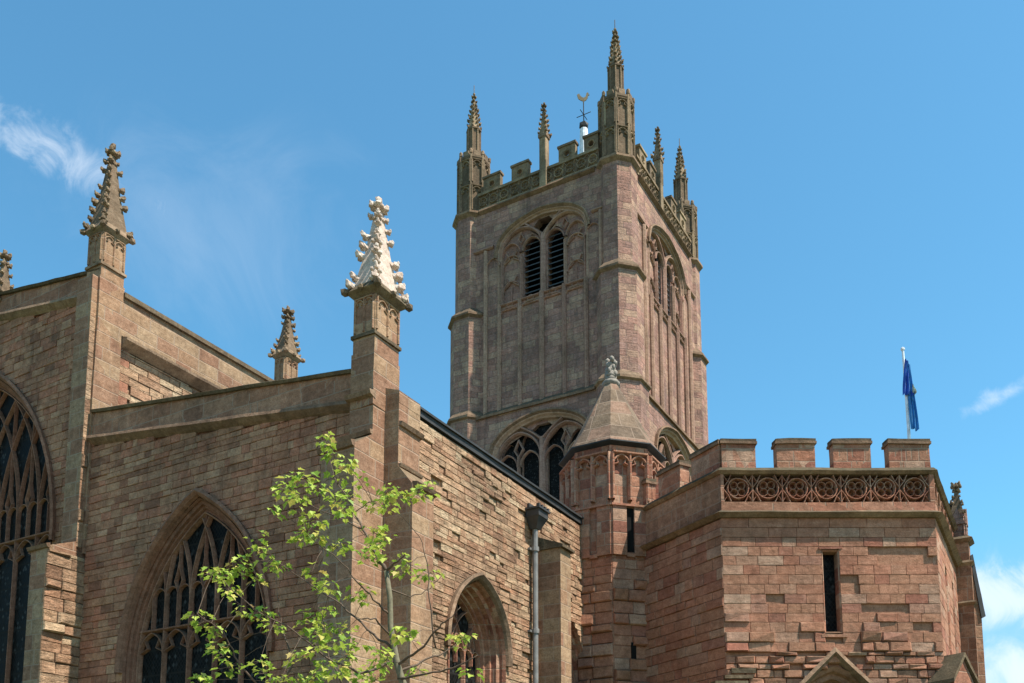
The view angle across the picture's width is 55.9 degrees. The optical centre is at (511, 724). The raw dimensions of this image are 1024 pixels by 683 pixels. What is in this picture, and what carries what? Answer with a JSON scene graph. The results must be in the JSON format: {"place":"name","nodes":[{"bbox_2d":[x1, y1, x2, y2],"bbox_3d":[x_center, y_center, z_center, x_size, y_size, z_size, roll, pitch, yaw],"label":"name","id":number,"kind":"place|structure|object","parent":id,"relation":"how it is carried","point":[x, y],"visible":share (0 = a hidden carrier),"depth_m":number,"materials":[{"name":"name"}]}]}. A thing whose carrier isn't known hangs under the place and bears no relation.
{"place":"outdoors","nodes":[
{"label":"outdoors","id":0,"kind":"place"},
{"bbox_2d":[0,0,1023,682],"label":"sky","id":1,"kind":"structure","parent":0,"point":[854,168],"materials":[{"name":"blue"}]},
{"bbox_2d":[447,20,708,500],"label":"church tower","id":2,"kind":"structure","parent":0,"point":[574,270],"depth_m":49.56,"materials":[{"name":"stone"}]},
{"bbox_2d":[489,407,586,500],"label":"window","id":3,"kind":"structure","parent":2,"relation":"in","point":[535,455],"depth_m":48.24,"materials":[{"name":"stone"}]},
{"bbox_2d":[494,201,590,304],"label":"window","id":4,"kind":"structure","parent":2,"relation":"in","point":[537,265],"depth_m":50.01,"materials":[{"name":"stone"}]},
{"bbox_2d":[577,92,590,153],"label":"weathervane","id":5,"kind":"object","parent":2,"relation":"on","point":[583,126],"visible":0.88,"depth_m":55.50,"materials":[{"name":"white metal"}]},
{"bbox_2d":[647,224,686,336],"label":"window","id":6,"kind":"structure","parent":2,"relation":"in","point":[659,235],"depth_m":52.22,"materials":[{"name":"stone"}]},
{"bbox_2d":[654,425,691,481],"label":"window","id":7,"kind":"structure","parent":2,"relation":"in","point":[666,431],"depth_m":50.22,"materials":[{"name":"stone"}]},
{"label":"ground","id":8,"kind":"structure","parent":0,"visible":0},
{"bbox_2d":[0,143,305,682],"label":"church nave","id":9,"kind":"structure","parent":8,"relation":"on","point":[76,348],"depth_m":22.25,"materials":[{"name":"stone"}]},
{"bbox_2d":[0,373,55,682],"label":"window","id":10,"kind":"structure","parent":9,"relation":"in","point":[27,490],"depth_m":22.73,"materials":[{"name":"black stone"}]},
{"bbox_2d":[78,196,583,682],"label":"church aisle","id":11,"kind":"object","parent":8,"relation":"on","point":[172,479],"visible":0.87,"depth_m":18.92,"materials":[{"name":"stone"}]},
{"bbox_2d":[114,487,274,682],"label":"window","id":12,"kind":"structure","parent":11,"relation":"in","point":[156,645],"depth_m":19.28,"materials":[{"name":"black stone"}]},
{"bbox_2d":[444,572,513,682],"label":"window","id":13,"kind":"structure","parent":11,"relation":"in","point":[481,612],"depth_m":19.89,"materials":[{"name":"red stone"}]},
{"bbox_2d":[571,621,582,682],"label":"window","id":14,"kind":"structure","parent":11,"relation":"in","point":[576,647],"depth_m":23.38,"materials":[{"name":"red stone"}]},
{"bbox_2d":[181,431,484,682],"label":"young tree","id":15,"kind":"object","parent":8,"relation":"on","point":[391,496],"visible":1,"depth_m":9.22,"materials":[{"name":"green plant"}]},
{"bbox_2d":[559,356,665,682],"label":"stair turret","id":16,"kind":"object","parent":8,"relation":"on","point":[612,459],"visible":0.74,"depth_m":23.50,"materials":[{"name":"stone"}]},
{"bbox_2d":[640,438,985,682],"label":"church porch","id":17,"kind":"object","parent":8,"relation":"on","point":[794,564],"visible":0.98,"depth_m":21.17,"materials":[{"name":"stone"}]},
{"bbox_2d":[821,550,842,632],"bbox_3d":[6.960,-2.874,21.115,0.380,1.850,0.304,0,-8,0],"label":"slit window","id":18,"kind":"structure","parent":17,"relation":"in","point":[830,558],"depth_m":21.17,"materials":[{"name":"black glass"}]},
{"bbox_2d":[800,647,872,682],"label":"gable","id":19,"kind":"structure","parent":17,"relation":"in","point":[851,674],"depth_m":20.67,"materials":[{"name":"red stone"}]},
{"bbox_2d":[901,347,910,437],"bbox_3d":[9.933,-7.035,24.144,0.134,5.140,0.102,0,-8,0],"label":"flagpole","id":20,"kind":"object","parent":17,"relation":"on","point":[906,404],"visible":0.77,"depth_m":24.24,"materials":[{"name":"white metal"}]},
{"bbox_2d":[903,359,918,430],"bbox_3d":[9.994,-8.290,24.219,0.337,1.909,0.219,-3,-8,23],"label":"flag","id":21,"kind":"object","parent":20,"relation":"hanging from","point":[909,390],"visible":1,"depth_m":24.21,"materials":[{"name":"blue fabric"}]},
{"bbox_2d":[945,571,951,653],"bbox_3d":[10.001,-2.305,22.392,0.284,2.500,0.380,-4,-9,30],"label":"slit window","id":22,"kind":"structure","parent":17,"relation":"in","point":[945,571],"depth_m":22.49,"materials":[{"name":"brown stone"}]},
{"bbox_2d":[952,586,957,652],"bbox_3d":[10.726,-2.139,23.636,0.284,2.500,0.380,-4,-9,30],"label":"slit window","id":23,"kind":"structure","parent":17,"relation":"in","point":[952,586],"depth_m":23.77,"materials":[{"name":"brown stone"}]}
]}

